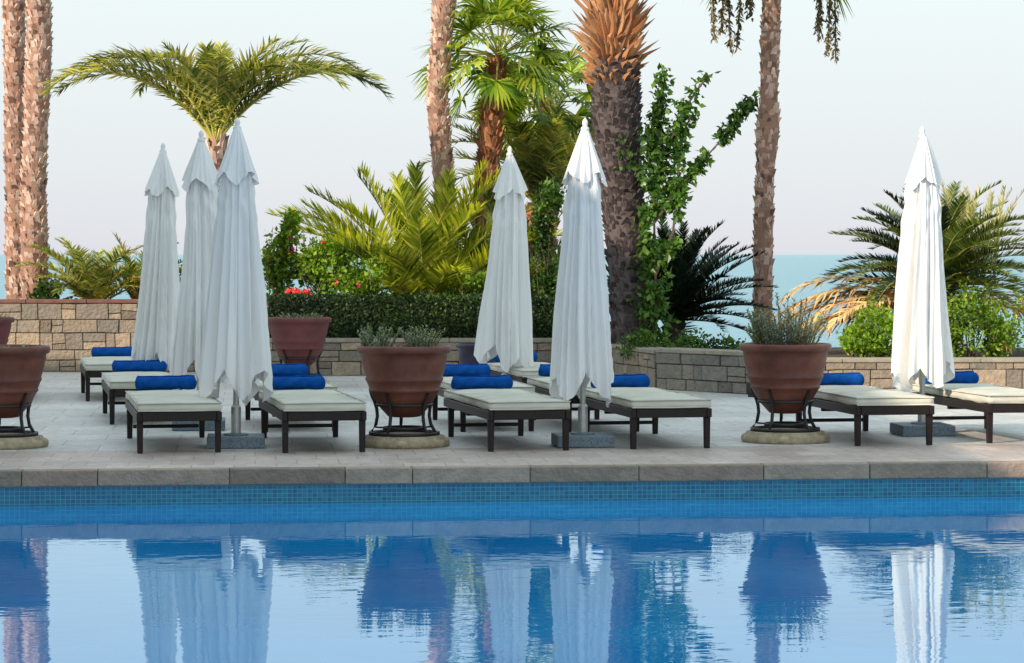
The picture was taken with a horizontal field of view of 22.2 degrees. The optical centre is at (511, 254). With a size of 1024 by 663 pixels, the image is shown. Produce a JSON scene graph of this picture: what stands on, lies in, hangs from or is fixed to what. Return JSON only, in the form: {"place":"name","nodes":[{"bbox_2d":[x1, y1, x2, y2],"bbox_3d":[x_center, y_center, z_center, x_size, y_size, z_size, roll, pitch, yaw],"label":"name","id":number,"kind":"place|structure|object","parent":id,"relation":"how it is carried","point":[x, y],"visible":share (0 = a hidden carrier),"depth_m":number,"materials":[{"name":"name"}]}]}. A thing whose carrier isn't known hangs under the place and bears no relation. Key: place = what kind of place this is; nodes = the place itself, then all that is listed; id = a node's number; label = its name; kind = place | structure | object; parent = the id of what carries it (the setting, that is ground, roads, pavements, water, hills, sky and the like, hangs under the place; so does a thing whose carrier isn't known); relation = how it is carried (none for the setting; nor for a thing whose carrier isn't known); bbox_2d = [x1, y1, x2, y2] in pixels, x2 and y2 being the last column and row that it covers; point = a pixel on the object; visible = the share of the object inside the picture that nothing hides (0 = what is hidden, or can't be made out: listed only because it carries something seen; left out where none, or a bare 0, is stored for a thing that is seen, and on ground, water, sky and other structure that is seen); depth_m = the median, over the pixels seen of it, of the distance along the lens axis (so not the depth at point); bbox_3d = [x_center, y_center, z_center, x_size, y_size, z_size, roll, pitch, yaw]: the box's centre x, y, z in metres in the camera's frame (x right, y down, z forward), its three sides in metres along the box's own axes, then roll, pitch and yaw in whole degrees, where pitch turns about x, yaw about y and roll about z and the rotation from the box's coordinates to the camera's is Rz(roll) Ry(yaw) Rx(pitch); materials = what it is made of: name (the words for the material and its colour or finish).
{"place":"outdoors","nodes":[
{"label":"outdoors","id":0,"kind":"place"},
{"bbox_2d":[0,496,1023,662],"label":"pool water","id":1,"kind":"structure","parent":0,"point":[869,580],"depth_m":14.36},
{"bbox_2d":[0,372,1023,468],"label":"pool deck paving","id":2,"kind":"structure","parent":0,"point":[72,425],"depth_m":21.60,"materials":[{"name":"stone"}]},
{"bbox_2d":[0,313,13,343],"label":"potted planter","id":3,"kind":"object","parent":2,"relation":"on","point":[5,324],"visible":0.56,"depth_m":30.37,"materials":[{"name":"ceramic"}]},
{"bbox_2d":[0,344,49,449],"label":"potted planter","id":4,"kind":"object","parent":2,"relation":"on","point":[21,368],"visible":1,"depth_m":20.79,"materials":[{"name":"ceramic"}]},
{"bbox_2d":[80,346,131,400],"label":"sun lounger","id":5,"kind":"object","parent":2,"relation":"on","point":[98,362],"visible":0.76,"depth_m":28.64,"materials":[{"name":"white fabric"}]},
{"bbox_2d":[0,303,268,370],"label":"stone blocks","id":6,"kind":"structure","parent":2,"relation":"on","point":[29,322],"depth_m":34.39,"materials":[{"name":"beige stone"}]},
{"bbox_2d":[0,299,269,302],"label":"cap stones","id":7,"kind":"object","parent":6,"relation":"on","point":[68,300],"visible":0.48,"depth_m":34.38,"materials":[{"name":"beige stone"}]},
{"bbox_2d":[0,303,269,371],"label":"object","id":8,"kind":"object","parent":2,"relation":"on","point":[82,332],"depth_m":34.42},
{"bbox_2d":[101,360,181,424],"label":"sun lounger","id":9,"kind":"object","parent":2,"relation":"on","point":[119,381],"visible":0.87,"depth_m":25.09,"materials":[{"name":"white fabric"}]},
{"bbox_2d":[131,143,179,370],"bbox_3d":[-3.462,0.225,25.731,0.564,2.648,0.568,1,0,-6],"label":"patio umbrella","id":10,"kind":"object","parent":2,"relation":"on","point":[153,337],"visible":0.96,"depth_m":25.57,"materials":[{"name":"fabric"}]},
{"bbox_2d":[125,375,221,453],"bbox_3d":[-2.770,1.285,21.250,0.664,0.530,1.944,0,0,-11],"label":"sun lounger","id":11,"kind":"object","parent":2,"relation":"on","point":[155,399],"visible":0.96,"depth_m":20.57,"materials":[{"name":"white fabric"}]},
{"bbox_2d":[169,130,230,430],"bbox_3d":[-2.754,0.224,23.119,0.560,2.648,0.557,0,0,-6],"label":"patio umbrella","id":12,"kind":"object","parent":2,"relation":"on","point":[200,187],"visible":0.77,"depth_m":22.96,"materials":[{"name":"fabric"}]},
{"bbox_2d":[198,117,272,448],"bbox_3d":[-2.218,0.224,21.001,0.604,2.648,0.563,0,0,-6],"label":"patio umbrella","id":13,"kind":"object","parent":2,"relation":"on","point":[235,349],"visible":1,"depth_m":20.86,"materials":[{"name":"fabric"}]},
{"bbox_2d":[245,363,337,431],"bbox_3d":[-2.025,1.287,23.700,0.664,0.526,1.944,0,0,-11],"label":"sun lounger","id":14,"kind":"object","parent":2,"relation":"on","point":[295,369],"visible":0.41,"depth_m":24.40,"materials":[{"name":"blue fabric"}]},
{"bbox_2d":[268,311,331,382],"bbox_3d":[-2.490,1.105,30.500,0.764,0.890,0.764,0,0,17],"label":"potted planter","id":15,"kind":"object","parent":2,"relation":"on","point":[298,339],"visible":0.82,"depth_m":30.26,"materials":[{"name":"ceramic"}]},
{"bbox_2d":[259,375,366,452],"bbox_3d":[-1.645,1.286,21.300,0.664,0.528,1.944,0,0,-11],"label":"sun lounger","id":16,"kind":"object","parent":2,"relation":"on","point":[287,401],"visible":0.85,"depth_m":20.57,"materials":[{"name":"white fabric"}]},
{"bbox_2d":[357,322,451,448],"bbox_3d":[-0.881,1.048,21.098,0.787,1.004,0.764,0,0,-10],"label":"potted planter","id":17,"kind":"object","parent":2,"relation":"on","point":[404,380],"visible":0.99,"depth_m":20.88,"materials":[{"name":"ceramic"}]},
{"bbox_2d":[270,342,550,375],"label":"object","id":18,"kind":"object","parent":2,"relation":"on","point":[361,361],"depth_m":33.32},
{"bbox_2d":[270,343,551,374],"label":"stone blocks","id":19,"kind":"structure","parent":2,"relation":"on","point":[347,368],"depth_m":33.29,"materials":[{"name":"beige stone"}]},
{"bbox_2d":[269,338,551,342],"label":"cap stones","id":20,"kind":"object","parent":19,"relation":"on","point":[442,340],"visible":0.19,"depth_m":33.28,"materials":[{"name":"beige stone"}]},
{"bbox_2d":[456,343,495,363],"bbox_3d":[-0.380,1.264,28.600,0.470,0.572,0.470,0,0,0],"label":"glazed pot","id":21,"kind":"object","parent":2,"relation":"on","point":[466,353],"visible":0.28,"depth_m":28.43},
{"bbox_2d":[432,363,534,431],"bbox_3d":[-0.288,1.288,23.703,0.664,0.524,1.944,0,0,-10],"label":"sun lounger","id":22,"kind":"object","parent":2,"relation":"on","point":[452,370],"visible":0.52,"depth_m":24.39,"materials":[{"name":"blue fabric"}]},
{"bbox_2d":[474,146,533,374],"bbox_3d":[-0.064,0.224,26.490,0.608,2.648,0.556,1,0,-6],"label":"patio umbrella","id":23,"kind":"object","parent":2,"relation":"on","point":[504,330],"visible":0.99,"depth_m":26.38,"materials":[{"name":"fabric"}]},
{"bbox_2d":[444,375,570,451],"bbox_3d":[-0.061,1.289,21.447,0.664,0.521,1.944,0,0,-12],"label":"sun lounger","id":24,"kind":"object","parent":2,"relation":"on","point":[490,398],"visible":1,"depth_m":20.95,"materials":[{"name":"white fabric"}]},
{"bbox_2d":[487,350,550,384],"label":"sun lounger","id":25,"kind":"object","parent":2,"relation":"on","point":[521,374],"visible":0.27,"depth_m":26.41,"materials":[{"name":"white fabric"}]},
{"bbox_2d":[549,118,614,447],"bbox_3d":[0.563,0.224,21.117,0.516,2.648,0.571,0,0,-6],"label":"patio umbrella","id":26,"kind":"object","parent":2,"relation":"on","point":[581,353],"visible":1,"depth_m":20.96,"materials":[{"name":"fabric"}]},
{"bbox_2d":[527,364,639,431],"bbox_3d":[0.632,1.286,23.653,0.664,0.528,1.944,0,0,-10],"label":"sun lounger","id":27,"kind":"object","parent":2,"relation":"on","point":[541,384],"visible":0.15,"depth_m":24.06,"materials":[{"name":"white fabric"}]},
{"bbox_2d":[612,349,656,387],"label":"stone blocks","id":28,"kind":"structure","parent":2,"relation":"on","point":[634,359],"depth_m":30.67,"materials":[{"name":"beige stone"}]},
{"bbox_2d":[611,344,664,353],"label":"cap stones","id":29,"kind":"object","parent":28,"relation":"on","point":[650,350],"visible":0.41,"depth_m":30.66,"materials":[{"name":"beige stone"}]},
{"bbox_2d":[614,351,657,387],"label":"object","id":30,"kind":"object","parent":2,"relation":"on","point":[640,365],"visible":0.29,"depth_m":30.59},
{"bbox_2d":[579,374,711,448],"bbox_3d":[1.085,1.290,21.700,0.664,0.519,1.944,0,0,-11],"label":"sun lounger","id":31,"kind":"object","parent":2,"relation":"on","point":[634,397],"visible":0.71,"depth_m":20.96,"materials":[{"name":"white fabric"}]},
{"bbox_2d":[656,353,749,393],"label":"stone blocks","id":32,"kind":"structure","parent":2,"relation":"on","point":[717,369],"depth_m":29.38,"materials":[{"name":"beige stone"}]},
{"bbox_2d":[658,353,748,393],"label":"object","id":33,"kind":"object","parent":2,"relation":"on","point":[706,365],"visible":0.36,"depth_m":29.35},
{"bbox_2d":[656,347,742,355],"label":"cap stones","id":34,"kind":"object","parent":33,"relation":"on","point":[703,351],"visible":0.49,"depth_m":29.46,"materials":[{"name":"beige stone"}]},
{"bbox_2d":[739,291,831,444],"bbox_3d":[2.263,0.929,21.600,0.771,1.241,0.764,0,0,-3],"label":"potted planter","id":35,"kind":"object","parent":2,"relation":"on","point":[785,375],"visible":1,"depth_m":21.38,"materials":[{"name":"ceramic"}]},
{"bbox_2d":[796,372,934,445],"bbox_3d":[2.932,1.292,22.053,0.664,0.516,1.944,0,0,-10],"label":"sun lounger","id":36,"kind":"object","parent":2,"relation":"on","point":[850,393],"visible":0.74,"depth_m":21.30,"materials":[{"name":"white fabric"}]},
{"bbox_2d":[890,126,955,436],"bbox_3d":[3.502,0.224,22.405,0.555,2.648,0.559,0,0,-6],"label":"patio umbrella","id":37,"kind":"object","parent":2,"relation":"on","point":[922,351],"visible":1,"depth_m":22.27,"materials":[{"name":"fabric"}]},
{"bbox_2d":[823,363,1023,387],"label":"stone blocks","id":38,"kind":"structure","parent":2,"relation":"on","point":[1007,378],"depth_m":30.06,"materials":[{"name":"beige stone"}]},
{"bbox_2d":[826,357,1023,362],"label":"cap stones","id":39,"kind":"object","parent":38,"relation":"on","point":[889,359],"visible":0.57,"depth_m":30.04,"materials":[{"name":"beige stone"}]},
{"bbox_2d":[824,362,1023,388],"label":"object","id":40,"kind":"object","parent":2,"relation":"on","point":[955,369],"depth_m":30.06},
{"bbox_2d":[912,371,1023,442],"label":"sun lounger","id":41,"kind":"object","parent":2,"relation":"on","point":[964,390],"visible":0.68,"depth_m":22.00,"materials":[{"name":"white fabric"}]},
{"bbox_2d":[0,255,1023,347],"bbox_3d":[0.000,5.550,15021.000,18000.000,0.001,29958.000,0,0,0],"label":"sea","id":42,"kind":"structure","parent":0,"point":[789,272],"depth_m":461.33,"materials":[{"name":"liquid"}]},
{"bbox_2d":[0,0,1023,254],"label":"sky","id":43,"kind":"structure","parent":0,"point":[849,129],"materials":[{"name":"white"}]},
{"bbox_2d":[22,347,1023,485],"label":"garden ground","id":44,"kind":"structure","parent":0,"point":[836,352],"depth_m":32.05,"materials":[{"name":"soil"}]},
{"bbox_2d":[0,0,26,298],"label":"fan palm tree","id":45,"kind":"object","parent":44,"relation":"on","point":[13,16],"visible":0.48,"depth_m":36.86,"materials":[{"name":"brown plant"}]},
{"bbox_2d":[18,0,53,298],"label":"fan palm tree","id":46,"kind":"object","parent":44,"relation":"on","point":[33,204],"visible":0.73,"depth_m":35.85,"materials":[{"name":"brown plant"}]},
{"bbox_2d":[10,237,142,298],"bbox_3d":[-5.647,0.267,35.554,2.348,1.035,2.162,0,0,0],"label":"palm","id":47,"kind":"object","parent":44,"relation":"on","point":[80,280],"visible":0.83,"depth_m":35.30,"materials":[{"name":"green plant"}]},
{"bbox_2d":[27,264,181,298],"bbox_3d":[-5.376,0.447,35.616,2.537,0.789,0.809,0,0,6],"label":"leafy shrub","id":48,"kind":"object","parent":44,"relation":"on","point":[44,291],"visible":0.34,"depth_m":35.56,"materials":[{"name":"green plant"}]},
{"bbox_2d":[87,232,182,298],"bbox_3d":[-5.008,0.241,35.841,1.455,1.145,1.592,0,0,35],"label":"palm","id":49,"kind":"object","parent":44,"relation":"on","point":[131,274],"visible":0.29,"depth_m":35.62,"materials":[{"name":"green plant"}]},
{"bbox_2d":[37,34,395,191],"bbox_3d":[-3.866,-0.820,34.078,4.715,4.175,2.900,0,0,0],"label":"date palm tree","id":50,"kind":"object","parent":44,"relation":"on","point":[216,88],"visible":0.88,"depth_m":33.82,"materials":[{"name":"green plant"}]},
{"bbox_2d":[260,207,396,300],"bbox_3d":[-2.496,0.169,34.829,2.029,1.614,1.036,0,0,0],"label":"flowering shrub","id":51,"kind":"object","parent":44,"relation":"on","point":[327,252],"visible":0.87,"depth_m":34.71,"materials":[{"name":"green plant"}]},
{"bbox_2d":[266,290,555,337],"bbox_3d":[-1.244,0.857,33.987,3.998,0.775,0.823,0,0,0],"label":"garden hedge","id":52,"kind":"object","parent":44,"relation":"on","point":[455,316],"visible":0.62,"depth_m":33.70,"materials":[{"name":"green plant"}]},
{"bbox_2d":[285,286,310,298],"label":"flowering shrub","id":53,"kind":"object","parent":52,"relation":"on","point":[297,290],"visible":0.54,"depth_m":34.25,"materials":[{"name":"red plant"}]},
{"bbox_2d":[261,158,561,300],"bbox_3d":[-1.536,-0.057,35.051,4.742,2.485,3.235,0,0,0],"label":"young date palm","id":54,"kind":"object","parent":44,"relation":"on","point":[422,247],"visible":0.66,"depth_m":34.61,"materials":[{"name":"green plant"}]},
{"bbox_2d":[425,0,456,265],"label":"fan palm tree","id":55,"kind":"object","parent":44,"relation":"on","point":[438,118],"visible":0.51,"depth_m":35.87,"materials":[{"name":"brown plant"}]},
{"bbox_2d":[404,265,486,300],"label":"flowering shrub","id":56,"kind":"object","parent":44,"relation":"on","point":[474,283],"visible":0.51,"depth_m":34.50,"materials":[{"name":"green plant"}]},
{"bbox_2d":[407,0,581,299],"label":"fan palm tree","id":57,"kind":"object","parent":44,"relation":"on","point":[499,86],"visible":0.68,"depth_m":36.34,"materials":[{"name":"green plant"}]},
{"bbox_2d":[0,478,1023,505],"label":"swimming pool basin","id":58,"kind":"object","parent":44,"relation":"in","point":[413,492],"depth_m":19.04,"materials":[{"name":"tile"}]},
{"bbox_2d":[0,461,1023,486],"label":"pool coping stones","id":59,"kind":"object","parent":58,"relation":"on","point":[474,474],"visible":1,"depth_m":19.02,"materials":[{"name":"beige stone"}]},
{"bbox_2d":[451,189,607,294],"bbox_3d":[0.023,0.182,36.116,3.647,2.161,2.898,0,0,0],"label":"young date palm","id":60,"kind":"object","parent":44,"relation":"on","point":[487,205],"visible":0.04,"depth_m":35.74,"materials":[{"name":"green plant"}]},
{"bbox_2d":[415,92,646,265],"bbox_3d":[0.468,0.076,37.697,3.458,5.576,3.566,0,0,15],"label":"date palm tree","id":61,"kind":"object","parent":44,"relation":"on","point":[539,157],"visible":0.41,"depth_m":37.03,"materials":[{"name":"green plant"}]},
{"bbox_2d":[476,42,592,255],"bbox_3d":[0.493,-0.043,38.441,2.333,6.225,2.233,0,0,37],"label":"fan palm tree","id":62,"kind":"object","parent":44,"relation":"on","point":[584,110],"visible":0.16,"depth_m":38.37,"materials":[{"name":"green plant"}]},
{"bbox_2d":[528,174,566,300],"bbox_3d":[0.593,0.084,34.200,0.885,2.258,0.745,0,0,0],"label":"leafy shrub","id":63,"kind":"object","parent":44,"relation":"on","point":[551,202],"visible":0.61,"depth_m":34.17,"materials":[{"name":"green plant"}]},
{"bbox_2d":[566,0,660,348],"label":"date palm tree","id":64,"kind":"object","parent":44,"relation":"on","point":[612,30],"visible":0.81,"depth_m":31.76,"materials":[{"name":"brown plant"}]},
{"bbox_2d":[613,326,745,365],"bbox_3d":[1.970,1.092,30.542,1.935,0.521,0.768,0,0,44],"label":"ground cover","id":65,"kind":"object","parent":44,"relation":"on","point":[690,341],"visible":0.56,"depth_m":30.44,"materials":[{"name":"green plant"}]},
{"bbox_2d":[614,62,759,347],"bbox_3d":[2.110,-0.466,31.600,1.774,3.712,0.589,0,0,0],"label":"climbing vine","id":66,"kind":"object","parent":44,"relation":"on","point":[654,250],"visible":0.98,"depth_m":31.51,"materials":[{"name":"green plant"}]},
{"bbox_2d":[604,217,777,347],"bbox_3d":[1.997,0.383,32.863,2.799,1.848,2.678,0,0,0],"label":"cycad plant","id":67,"kind":"object","parent":44,"relation":"on","point":[687,294],"visible":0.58,"depth_m":32.58,"materials":[{"name":"green plant"}]},
{"bbox_2d":[701,0,852,340],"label":"fan palm tree","id":68,"kind":"object","parent":44,"relation":"on","point":[766,130],"visible":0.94,"depth_m":33.90,"materials":[{"name":"brown plant"}]},
{"bbox_2d":[835,295,893,356],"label":"leafy shrub","id":69,"kind":"object","parent":44,"relation":"on","point":[866,338],"visible":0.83,"depth_m":30.69,"materials":[{"name":"green plant"}]},
{"bbox_2d":[771,180,1023,353],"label":"cycad plant","id":70,"kind":"object","parent":44,"relation":"on","point":[963,252],"visible":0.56,"depth_m":31.69,"materials":[{"name":"green plant"}]},
{"bbox_2d":[946,276,1021,356],"bbox_3d":[5.501,0.817,30.968,1.210,1.122,0.892,0,0,-21],"label":"leafy shrub","id":71,"kind":"object","parent":44,"relation":"on","point":[991,347],"visible":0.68,"depth_m":30.80,"materials":[{"name":"green plant"}]},
{"bbox_2d":[1003,285,1023,352],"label":"leafy shrub","id":72,"kind":"object","parent":44,"relation":"on","point":[1021,299],"visible":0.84,"depth_m":31.19,"materials":[{"name":"green plant"}]},
{"bbox_2d":[746,383,753,396],"bbox_3d":[2.616,1.475,28.296,0.160,0.150,0.080,0,0,45],"label":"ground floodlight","id":73,"kind":"object","parent":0,"point":[749,392],"visible":0.45,"depth_m":28.30,"materials":[{"name":"metal"}]}
]}

